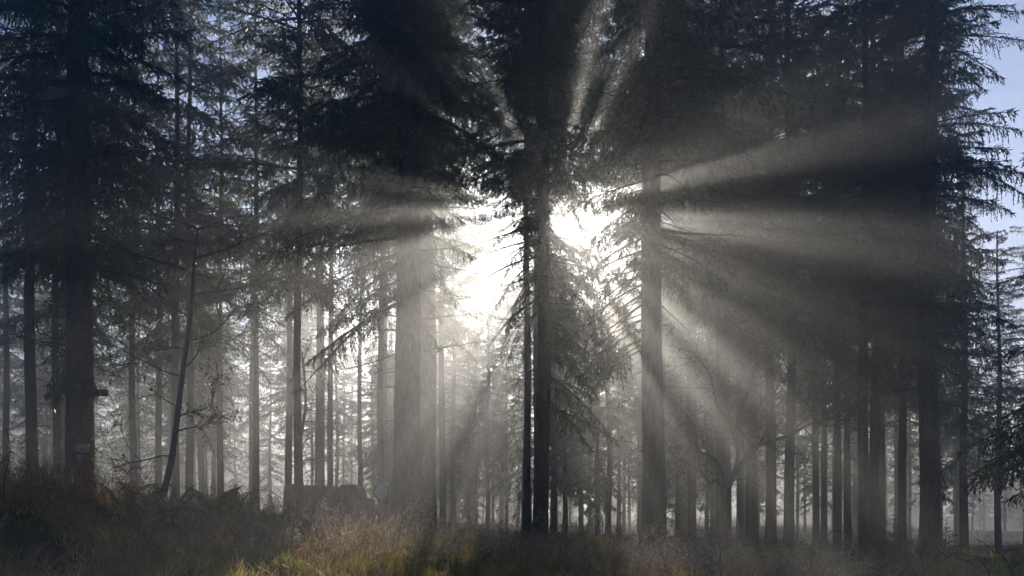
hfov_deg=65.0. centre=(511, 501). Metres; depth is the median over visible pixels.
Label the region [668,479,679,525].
spruce tree
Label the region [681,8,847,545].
spruce tree
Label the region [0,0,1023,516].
sky
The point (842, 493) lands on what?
spruce tree
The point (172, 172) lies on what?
spruce tree
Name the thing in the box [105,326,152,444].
spruce tree
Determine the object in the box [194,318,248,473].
spruce tree
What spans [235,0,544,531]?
spruce tree
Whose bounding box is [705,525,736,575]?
seedling
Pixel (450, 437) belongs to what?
spruce tree
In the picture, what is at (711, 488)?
spruce tree
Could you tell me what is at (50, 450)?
spruce tree
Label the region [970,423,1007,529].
spruce tree
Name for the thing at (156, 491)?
fern
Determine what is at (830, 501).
spruce tree
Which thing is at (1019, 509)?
spruce tree
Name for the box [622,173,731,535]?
spruce tree
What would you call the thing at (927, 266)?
spruce tree
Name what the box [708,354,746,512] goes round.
spruce tree
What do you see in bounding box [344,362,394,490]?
spruce tree
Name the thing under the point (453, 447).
spruce tree
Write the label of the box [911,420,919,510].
spruce tree
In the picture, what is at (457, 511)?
spruce tree
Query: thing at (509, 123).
spruce tree
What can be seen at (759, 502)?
spruce tree
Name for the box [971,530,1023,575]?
arching shoot
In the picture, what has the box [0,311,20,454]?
spruce tree
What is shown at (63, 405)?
spruce tree
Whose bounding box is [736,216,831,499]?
spruce tree
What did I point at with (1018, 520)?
spruce tree
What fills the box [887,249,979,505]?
spruce tree
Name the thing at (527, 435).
spruce tree
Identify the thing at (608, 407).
spruce tree
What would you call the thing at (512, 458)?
spruce tree
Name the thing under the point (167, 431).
spruce tree
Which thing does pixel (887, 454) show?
spruce tree
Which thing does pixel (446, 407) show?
spruce tree
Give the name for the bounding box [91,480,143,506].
fern
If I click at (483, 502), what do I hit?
spruce tree
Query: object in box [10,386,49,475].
spruce tree
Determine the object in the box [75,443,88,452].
trail plate
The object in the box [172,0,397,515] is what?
spruce tree
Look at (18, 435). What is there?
spruce tree
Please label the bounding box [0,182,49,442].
spruce tree
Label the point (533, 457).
spruce tree
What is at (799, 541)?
arching shoot
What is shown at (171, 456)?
leaning sapling
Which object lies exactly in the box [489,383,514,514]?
spruce tree
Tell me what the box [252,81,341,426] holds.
spruce tree
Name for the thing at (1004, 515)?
spruce tree
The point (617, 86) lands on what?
spruce tree
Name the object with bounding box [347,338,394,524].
spruce tree
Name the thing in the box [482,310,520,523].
spruce tree
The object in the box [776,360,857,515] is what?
spruce tree
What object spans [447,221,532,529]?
spruce tree
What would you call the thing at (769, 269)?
spruce tree
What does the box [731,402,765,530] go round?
spruce tree
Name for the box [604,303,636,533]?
spruce tree
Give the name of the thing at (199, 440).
spruce tree
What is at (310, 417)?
spruce tree
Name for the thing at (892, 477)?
spruce tree
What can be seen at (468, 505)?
spruce tree
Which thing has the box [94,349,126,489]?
spruce tree
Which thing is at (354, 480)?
spruce tree
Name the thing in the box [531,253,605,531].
spruce tree
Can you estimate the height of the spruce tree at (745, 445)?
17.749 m
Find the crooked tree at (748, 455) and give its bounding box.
[612,296,909,551]
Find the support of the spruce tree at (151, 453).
on the ground at (58, 551)
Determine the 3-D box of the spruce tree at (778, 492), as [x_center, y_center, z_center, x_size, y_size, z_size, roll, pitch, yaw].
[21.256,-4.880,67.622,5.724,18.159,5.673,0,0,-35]
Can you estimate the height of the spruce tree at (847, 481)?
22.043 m
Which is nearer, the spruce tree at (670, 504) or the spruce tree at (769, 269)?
the spruce tree at (769, 269)
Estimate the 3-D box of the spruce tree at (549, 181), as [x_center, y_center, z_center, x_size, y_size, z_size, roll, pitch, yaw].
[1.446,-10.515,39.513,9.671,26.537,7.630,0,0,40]
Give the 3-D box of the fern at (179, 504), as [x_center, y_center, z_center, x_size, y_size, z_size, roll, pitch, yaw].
[-4.308,0.022,10.198,0.762,0.540,0.603,0,0,-40]
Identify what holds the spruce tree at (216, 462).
on the ground at (58, 551)
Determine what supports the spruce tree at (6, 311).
on the ground at (58, 551)
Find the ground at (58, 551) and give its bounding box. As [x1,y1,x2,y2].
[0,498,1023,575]
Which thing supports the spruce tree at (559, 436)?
on the ground at (58, 551)
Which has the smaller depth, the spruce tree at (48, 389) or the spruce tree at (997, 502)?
the spruce tree at (997, 502)
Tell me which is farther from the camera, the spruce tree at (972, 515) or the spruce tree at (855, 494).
the spruce tree at (972, 515)
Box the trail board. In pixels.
[96,389,107,395]
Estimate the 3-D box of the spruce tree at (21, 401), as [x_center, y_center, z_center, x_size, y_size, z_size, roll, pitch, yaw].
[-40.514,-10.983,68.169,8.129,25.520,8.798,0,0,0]
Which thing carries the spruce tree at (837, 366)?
on the ground at (58, 551)
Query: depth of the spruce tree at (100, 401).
53.30 m
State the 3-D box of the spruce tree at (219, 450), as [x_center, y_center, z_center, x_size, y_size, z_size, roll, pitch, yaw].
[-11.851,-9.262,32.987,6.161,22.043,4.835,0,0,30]
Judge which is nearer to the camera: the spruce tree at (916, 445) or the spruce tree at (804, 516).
the spruce tree at (916, 445)
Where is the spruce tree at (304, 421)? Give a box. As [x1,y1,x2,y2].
[257,326,361,515]
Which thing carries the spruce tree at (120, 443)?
on the ground at (58, 551)
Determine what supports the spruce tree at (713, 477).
on the ground at (58, 551)
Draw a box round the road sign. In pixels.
[373,483,389,528]
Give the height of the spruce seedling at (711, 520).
1.700 m
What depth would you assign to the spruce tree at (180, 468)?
107.67 m
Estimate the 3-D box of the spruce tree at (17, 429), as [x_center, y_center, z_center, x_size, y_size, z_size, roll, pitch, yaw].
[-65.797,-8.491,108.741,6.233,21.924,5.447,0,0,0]
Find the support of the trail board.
attached to the spruce tree at (86, 33)
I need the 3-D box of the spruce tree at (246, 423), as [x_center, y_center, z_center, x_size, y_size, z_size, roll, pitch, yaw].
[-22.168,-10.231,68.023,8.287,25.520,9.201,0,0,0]
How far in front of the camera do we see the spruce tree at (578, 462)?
77.08 m
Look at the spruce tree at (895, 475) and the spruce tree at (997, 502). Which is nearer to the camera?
the spruce tree at (997, 502)
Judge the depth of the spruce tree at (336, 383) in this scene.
62.38 m
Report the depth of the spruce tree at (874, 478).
25.82 m
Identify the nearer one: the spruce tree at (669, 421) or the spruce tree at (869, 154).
the spruce tree at (869, 154)
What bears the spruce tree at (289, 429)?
on the ground at (58, 551)
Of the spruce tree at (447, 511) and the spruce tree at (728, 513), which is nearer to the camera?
the spruce tree at (728, 513)
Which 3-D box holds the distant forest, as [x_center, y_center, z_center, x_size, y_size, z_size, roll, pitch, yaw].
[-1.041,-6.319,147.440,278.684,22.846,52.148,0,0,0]
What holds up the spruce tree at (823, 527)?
on the ground at (58, 551)
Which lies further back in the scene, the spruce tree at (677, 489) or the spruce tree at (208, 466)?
the spruce tree at (208, 466)
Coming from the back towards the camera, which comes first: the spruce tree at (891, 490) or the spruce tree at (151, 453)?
the spruce tree at (891, 490)
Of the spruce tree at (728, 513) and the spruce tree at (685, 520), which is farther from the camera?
the spruce tree at (685, 520)
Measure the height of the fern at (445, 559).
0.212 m
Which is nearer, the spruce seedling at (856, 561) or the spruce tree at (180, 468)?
the spruce seedling at (856, 561)
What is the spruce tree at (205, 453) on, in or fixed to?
on the ground at (58, 551)
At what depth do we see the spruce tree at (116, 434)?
113.53 m
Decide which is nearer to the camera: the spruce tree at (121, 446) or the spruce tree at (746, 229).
the spruce tree at (746, 229)
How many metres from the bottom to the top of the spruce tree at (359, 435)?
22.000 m
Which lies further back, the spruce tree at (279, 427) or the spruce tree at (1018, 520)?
the spruce tree at (1018, 520)
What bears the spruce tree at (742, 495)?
on the ground at (58, 551)
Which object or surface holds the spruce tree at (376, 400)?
on the ground at (58, 551)
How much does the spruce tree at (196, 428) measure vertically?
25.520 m
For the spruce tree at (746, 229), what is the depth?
23.66 m
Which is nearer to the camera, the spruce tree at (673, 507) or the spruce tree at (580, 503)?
the spruce tree at (580, 503)
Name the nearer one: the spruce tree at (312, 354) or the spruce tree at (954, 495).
the spruce tree at (312, 354)
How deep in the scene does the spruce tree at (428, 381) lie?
21.79 m
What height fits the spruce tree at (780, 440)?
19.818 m
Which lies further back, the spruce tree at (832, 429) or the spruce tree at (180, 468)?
the spruce tree at (180, 468)
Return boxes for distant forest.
[0,406,1022,530]
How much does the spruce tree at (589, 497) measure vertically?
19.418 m
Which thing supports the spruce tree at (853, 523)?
on the ground at (58, 551)
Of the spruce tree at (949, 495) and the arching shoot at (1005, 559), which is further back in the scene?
the spruce tree at (949, 495)
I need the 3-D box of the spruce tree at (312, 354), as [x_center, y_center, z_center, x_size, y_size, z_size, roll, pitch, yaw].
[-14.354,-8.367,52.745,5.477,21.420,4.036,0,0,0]
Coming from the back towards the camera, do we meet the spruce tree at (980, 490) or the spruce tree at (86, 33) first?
the spruce tree at (980, 490)
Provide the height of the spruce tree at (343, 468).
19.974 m
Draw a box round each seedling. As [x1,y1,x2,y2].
[697,500,735,542]
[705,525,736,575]
[845,548,869,575]
[878,503,912,552]
[930,517,965,563]
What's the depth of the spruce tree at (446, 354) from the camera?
80.70 m
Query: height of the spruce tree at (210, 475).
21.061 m
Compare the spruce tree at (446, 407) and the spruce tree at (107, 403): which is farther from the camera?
the spruce tree at (107, 403)
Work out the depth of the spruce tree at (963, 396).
29.86 m
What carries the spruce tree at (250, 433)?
on the ground at (58, 551)
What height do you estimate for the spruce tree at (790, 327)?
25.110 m
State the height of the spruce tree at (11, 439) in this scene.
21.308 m
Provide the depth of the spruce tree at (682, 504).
63.20 m
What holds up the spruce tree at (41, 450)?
on the ground at (58, 551)
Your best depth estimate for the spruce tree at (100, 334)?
27.17 m
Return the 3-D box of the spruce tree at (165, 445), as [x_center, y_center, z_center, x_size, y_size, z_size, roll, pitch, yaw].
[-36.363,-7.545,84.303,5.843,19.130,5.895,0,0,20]
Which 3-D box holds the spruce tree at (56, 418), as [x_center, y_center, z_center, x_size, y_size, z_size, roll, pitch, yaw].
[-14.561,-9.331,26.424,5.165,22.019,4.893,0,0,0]
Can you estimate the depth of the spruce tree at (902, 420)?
28.85 m
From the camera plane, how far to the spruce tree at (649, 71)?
14.84 m
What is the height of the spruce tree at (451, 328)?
25.520 m
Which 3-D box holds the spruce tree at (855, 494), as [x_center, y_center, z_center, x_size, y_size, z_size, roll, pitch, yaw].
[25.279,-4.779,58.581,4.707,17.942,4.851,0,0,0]
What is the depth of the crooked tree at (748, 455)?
15.97 m
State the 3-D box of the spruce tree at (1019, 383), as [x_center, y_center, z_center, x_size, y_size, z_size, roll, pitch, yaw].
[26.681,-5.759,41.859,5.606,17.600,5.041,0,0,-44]
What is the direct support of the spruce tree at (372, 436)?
on the ground at (58, 551)
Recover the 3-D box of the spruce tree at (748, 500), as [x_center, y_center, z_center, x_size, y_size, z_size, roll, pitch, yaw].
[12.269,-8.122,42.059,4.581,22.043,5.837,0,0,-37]
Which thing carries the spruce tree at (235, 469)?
on the ground at (58, 551)
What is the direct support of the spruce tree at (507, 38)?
on the ground at (58, 551)
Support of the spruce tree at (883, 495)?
on the ground at (58, 551)
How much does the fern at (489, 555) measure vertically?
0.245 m
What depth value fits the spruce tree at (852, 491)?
61.56 m
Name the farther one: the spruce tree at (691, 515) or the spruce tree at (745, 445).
the spruce tree at (745, 445)
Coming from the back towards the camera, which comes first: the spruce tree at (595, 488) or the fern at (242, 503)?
the spruce tree at (595, 488)
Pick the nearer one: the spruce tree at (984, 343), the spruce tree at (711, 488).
the spruce tree at (984, 343)
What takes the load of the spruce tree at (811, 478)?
on the ground at (58, 551)
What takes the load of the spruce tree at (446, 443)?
on the ground at (58, 551)
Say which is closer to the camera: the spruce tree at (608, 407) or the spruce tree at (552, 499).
the spruce tree at (608, 407)
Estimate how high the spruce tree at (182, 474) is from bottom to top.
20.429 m
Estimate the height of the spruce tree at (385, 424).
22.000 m
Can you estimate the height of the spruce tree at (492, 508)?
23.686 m
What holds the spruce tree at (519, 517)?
on the ground at (58, 551)
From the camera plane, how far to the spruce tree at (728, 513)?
29.83 m
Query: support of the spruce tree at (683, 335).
on the ground at (58, 551)
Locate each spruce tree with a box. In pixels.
[0,0,145,474]
[0,0,157,478]
[0,0,180,438]
[0,0,212,493]
[0,2,128,477]
[0,13,65,482]
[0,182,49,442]
[0,229,59,448]
[0,263,60,468]
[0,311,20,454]
[0,347,20,465]
[0,363,24,485]
[1,357,24,474]
[2,193,127,418]
[9,279,52,477]
[10,384,22,482]
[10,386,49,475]
[13,335,52,478]
[20,1,216,485]
[21,308,127,433]
[36,329,114,425]
[41,0,277,499]
[93,188,197,487]
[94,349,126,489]
[95,271,183,445]
[95,329,151,483]
[97,24,215,499]
[100,386,125,493]
[104,384,146,492]
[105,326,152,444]
[112,0,264,500]
[116,332,195,490]
[135,191,268,495]
[140,308,195,501]
[142,343,196,489]
[146,0,343,509]
[153,190,251,497]
[157,5,290,497]
[162,249,248,500]
[162,407,197,495]
[163,319,197,502]
[164,237,249,503]
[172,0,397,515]
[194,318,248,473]
[195,403,228,497]
[196,436,232,501]
[207,330,260,491]
[209,408,237,495]
[211,249,284,497]
[213,134,289,508]
[223,403,242,490]
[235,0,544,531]
[237,401,279,501]
[239,350,293,509]
[241,28,336,484]
[244,245,327,482]
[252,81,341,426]
[259,249,327,452]
[261,328,308,473]
[262,46,355,485]
[264,307,325,375]
[273,0,387,485]
[274,295,349,484]
[274,327,315,458]
[281,0,513,460]
[301,0,504,462]
[305,334,327,472]
[305,377,335,463]
[307,289,368,486]
[316,10,395,524]
[323,0,535,529]
[324,160,395,485]
[325,328,369,486]
[333,403,368,488]
[334,413,368,494]
[337,349,367,483]
[341,326,387,498]
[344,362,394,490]
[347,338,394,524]
[348,295,395,521]
[350,160,395,524]
[356,351,388,451]
[365,308,456,517]
[372,10,509,535]
[397,0,644,544]
[435,217,503,527]
[435,304,472,512]
[436,346,463,521]
[436,353,462,465]
[438,350,482,521]
[438,365,467,521]
[438,394,448,518]
[444,214,510,529]
[447,0,640,374]
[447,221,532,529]
[449,1,593,538]
[455,303,500,524]
[456,323,496,529]
[456,344,482,499]
[461,1,618,452]
[469,44,619,418]
[472,218,533,528]
[473,241,580,530]
[477,370,491,523]
[478,303,511,523]
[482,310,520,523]
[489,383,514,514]
[490,348,517,522]
[494,259,552,530]
[508,343,532,524]
[509,362,533,502]
[513,247,590,529]
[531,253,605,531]
[532,301,583,531]
[533,301,575,501]
[535,0,822,553]
[549,246,612,532]
[549,252,641,533]
[553,0,786,440]
[555,0,766,476]
[561,363,601,502]
[561,378,572,523]
[565,0,853,547]
[568,346,613,528]
[573,249,638,532]
[573,285,641,539]
[578,267,640,532]
[580,3,742,471]
[588,251,681,532]
[600,181,711,438]
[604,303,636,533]
[615,371,632,526]
[620,306,706,526]
[621,319,686,533]
[621,436,636,524]
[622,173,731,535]
[626,43,763,539]
[629,304,684,474]
[632,329,734,535]
[637,328,714,480]
[662,124,737,541]
[667,377,715,535]
[667,421,698,508]
[668,0,912,551]
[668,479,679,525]
[669,6,786,547]
[669,346,796,537]
[670,311,764,526]
[671,339,744,534]
[672,414,705,500]
[674,0,861,550]
[674,412,705,529]
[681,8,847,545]
[685,260,786,537]
[696,147,784,538]
[697,378,732,511]
[697,379,763,502]
[698,339,764,500]
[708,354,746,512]
[730,7,905,547]
[730,378,783,513]
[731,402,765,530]
[733,373,783,528]
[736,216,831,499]
[744,364,810,517]
[755,0,998,551]
[764,367,784,483]
[766,2,910,551]
[773,0,985,557]
[774,60,911,550]
[775,135,857,545]
[775,351,827,539]
[776,225,892,541]
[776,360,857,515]
[776,406,801,506]
[781,376,832,531]
[795,402,831,507]
[801,351,871,537]
[808,1,1003,550]
[808,360,843,529]
[821,0,1023,562]
[827,349,869,526]
[828,346,893,542]
[830,429,851,524]
[841,118,942,549]
[841,251,960,540]
[860,0,999,456]
[868,48,1011,471]
[868,334,949,539]
[868,428,893,508]
[885,356,919,507]
[885,358,919,534]
[885,417,893,528]
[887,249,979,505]
[894,169,1023,552]
[910,332,992,543]
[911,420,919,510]
[912,217,1023,544]
[917,295,976,541]
[939,230,1023,554]
[942,361,990,513]
[947,372,991,529]
[954,153,1023,511]
[967,407,993,529]
[970,225,1023,544]
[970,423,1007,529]
[980,445,1023,530]
[986,462,1023,521]
[1009,467,1023,525]
[1009,472,1023,527]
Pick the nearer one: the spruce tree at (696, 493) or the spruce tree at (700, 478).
the spruce tree at (696, 493)
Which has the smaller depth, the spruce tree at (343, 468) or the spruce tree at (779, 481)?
the spruce tree at (343, 468)
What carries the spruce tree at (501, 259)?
on the ground at (58, 551)
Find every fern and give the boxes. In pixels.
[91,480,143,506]
[109,481,178,516]
[136,482,203,522]
[181,486,245,520]
[223,490,263,511]
[247,505,290,527]
[434,550,461,567]
[473,551,496,565]
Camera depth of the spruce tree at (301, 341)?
65.95 m
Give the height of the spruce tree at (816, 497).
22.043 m
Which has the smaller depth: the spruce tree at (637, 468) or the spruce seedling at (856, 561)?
the spruce seedling at (856, 561)
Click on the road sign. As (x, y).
(383, 490)
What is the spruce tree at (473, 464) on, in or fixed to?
on the ground at (58, 551)
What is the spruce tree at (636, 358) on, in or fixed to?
on the ground at (58, 551)
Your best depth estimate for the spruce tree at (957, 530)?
57.87 m
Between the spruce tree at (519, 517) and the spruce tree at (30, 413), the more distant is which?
the spruce tree at (519, 517)
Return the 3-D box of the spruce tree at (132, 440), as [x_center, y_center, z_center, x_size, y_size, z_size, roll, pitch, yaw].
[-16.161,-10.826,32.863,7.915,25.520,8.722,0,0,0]
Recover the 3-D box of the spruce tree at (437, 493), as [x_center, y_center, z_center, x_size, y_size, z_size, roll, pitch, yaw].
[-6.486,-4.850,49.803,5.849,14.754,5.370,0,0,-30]
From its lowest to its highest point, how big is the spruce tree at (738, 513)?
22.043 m
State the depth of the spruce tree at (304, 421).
27.02 m
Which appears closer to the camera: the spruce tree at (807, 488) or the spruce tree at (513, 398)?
the spruce tree at (807, 488)
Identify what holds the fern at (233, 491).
on the ground at (58, 551)
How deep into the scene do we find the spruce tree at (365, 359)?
61.84 m
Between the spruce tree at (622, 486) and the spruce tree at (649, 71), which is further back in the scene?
the spruce tree at (622, 486)
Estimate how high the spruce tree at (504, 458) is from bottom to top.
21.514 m
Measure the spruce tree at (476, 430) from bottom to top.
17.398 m
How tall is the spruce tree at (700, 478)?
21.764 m
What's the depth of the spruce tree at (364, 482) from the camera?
116.65 m
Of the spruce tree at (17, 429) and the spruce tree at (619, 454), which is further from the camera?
the spruce tree at (17, 429)
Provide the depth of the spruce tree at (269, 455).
75.98 m
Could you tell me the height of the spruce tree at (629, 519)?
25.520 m
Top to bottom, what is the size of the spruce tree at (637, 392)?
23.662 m
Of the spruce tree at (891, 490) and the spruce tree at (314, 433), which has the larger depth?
the spruce tree at (314, 433)
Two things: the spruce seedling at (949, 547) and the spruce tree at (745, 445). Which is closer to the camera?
the spruce seedling at (949, 547)
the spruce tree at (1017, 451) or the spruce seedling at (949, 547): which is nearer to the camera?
the spruce tree at (1017, 451)
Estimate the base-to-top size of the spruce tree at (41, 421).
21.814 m
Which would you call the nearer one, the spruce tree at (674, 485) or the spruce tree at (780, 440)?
the spruce tree at (674, 485)
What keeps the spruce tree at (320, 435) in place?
on the ground at (58, 551)
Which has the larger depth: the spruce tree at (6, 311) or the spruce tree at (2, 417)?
the spruce tree at (2, 417)
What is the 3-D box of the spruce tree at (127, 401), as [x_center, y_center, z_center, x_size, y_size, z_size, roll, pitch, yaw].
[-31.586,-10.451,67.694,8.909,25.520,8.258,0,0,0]
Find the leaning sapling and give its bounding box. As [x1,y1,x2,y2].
[40,158,303,501]
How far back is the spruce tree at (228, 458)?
115.07 m
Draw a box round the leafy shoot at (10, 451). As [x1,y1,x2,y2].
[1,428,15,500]
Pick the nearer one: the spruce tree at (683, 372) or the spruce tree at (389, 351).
the spruce tree at (683, 372)
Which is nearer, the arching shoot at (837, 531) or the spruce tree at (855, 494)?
the arching shoot at (837, 531)
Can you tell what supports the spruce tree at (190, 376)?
on the ground at (58, 551)
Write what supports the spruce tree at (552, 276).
on the ground at (58, 551)
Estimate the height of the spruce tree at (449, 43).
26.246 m
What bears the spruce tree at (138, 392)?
on the ground at (58, 551)
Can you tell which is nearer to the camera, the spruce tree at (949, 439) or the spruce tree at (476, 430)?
the spruce tree at (949, 439)
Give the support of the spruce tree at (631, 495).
on the ground at (58, 551)
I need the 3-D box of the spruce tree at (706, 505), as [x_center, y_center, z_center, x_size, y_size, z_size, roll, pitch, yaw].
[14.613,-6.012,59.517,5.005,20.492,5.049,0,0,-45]
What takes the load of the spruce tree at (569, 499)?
on the ground at (58, 551)
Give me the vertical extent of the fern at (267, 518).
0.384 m
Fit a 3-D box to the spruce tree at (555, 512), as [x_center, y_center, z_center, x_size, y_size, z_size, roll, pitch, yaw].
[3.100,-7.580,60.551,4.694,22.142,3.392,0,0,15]
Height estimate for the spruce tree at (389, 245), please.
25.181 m
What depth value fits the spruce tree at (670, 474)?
51.00 m
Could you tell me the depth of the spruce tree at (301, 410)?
70.01 m
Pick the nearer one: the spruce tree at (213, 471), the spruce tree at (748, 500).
the spruce tree at (748, 500)
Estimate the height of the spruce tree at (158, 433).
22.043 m
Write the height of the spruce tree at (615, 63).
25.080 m
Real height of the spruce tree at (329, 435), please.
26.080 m
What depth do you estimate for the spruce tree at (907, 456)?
70.69 m
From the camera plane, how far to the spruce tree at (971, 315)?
24.85 m
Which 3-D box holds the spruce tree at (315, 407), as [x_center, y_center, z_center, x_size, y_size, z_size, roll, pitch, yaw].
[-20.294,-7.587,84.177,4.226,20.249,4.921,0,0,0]
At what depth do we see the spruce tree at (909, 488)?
67.88 m
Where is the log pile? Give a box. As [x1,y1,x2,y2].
[283,484,375,524]
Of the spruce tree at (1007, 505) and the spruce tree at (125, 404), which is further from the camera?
the spruce tree at (1007, 505)
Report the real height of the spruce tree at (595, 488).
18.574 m
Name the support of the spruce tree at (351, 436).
on the ground at (58, 551)
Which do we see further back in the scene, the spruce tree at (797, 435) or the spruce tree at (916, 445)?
the spruce tree at (797, 435)
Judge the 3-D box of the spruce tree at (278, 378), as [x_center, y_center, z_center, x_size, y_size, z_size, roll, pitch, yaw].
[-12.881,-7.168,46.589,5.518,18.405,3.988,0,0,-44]
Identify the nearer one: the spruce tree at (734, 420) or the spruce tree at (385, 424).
the spruce tree at (385, 424)
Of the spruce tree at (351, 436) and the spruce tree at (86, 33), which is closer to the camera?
the spruce tree at (86, 33)
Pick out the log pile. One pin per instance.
(357, 492)
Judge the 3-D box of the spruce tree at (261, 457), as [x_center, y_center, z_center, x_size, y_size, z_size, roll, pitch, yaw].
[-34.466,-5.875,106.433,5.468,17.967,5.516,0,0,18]
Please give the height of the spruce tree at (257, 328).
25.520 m
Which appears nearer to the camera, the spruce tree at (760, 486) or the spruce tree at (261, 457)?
the spruce tree at (760, 486)
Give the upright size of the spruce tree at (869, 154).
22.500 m
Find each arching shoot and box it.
[780,527,823,557]
[806,523,873,558]
[956,545,996,575]
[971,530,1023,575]
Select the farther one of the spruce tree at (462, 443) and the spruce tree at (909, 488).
the spruce tree at (462, 443)
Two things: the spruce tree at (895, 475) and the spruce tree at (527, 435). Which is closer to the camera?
the spruce tree at (527, 435)
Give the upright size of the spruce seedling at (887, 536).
1.600 m
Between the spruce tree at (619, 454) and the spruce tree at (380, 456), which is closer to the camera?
the spruce tree at (380, 456)

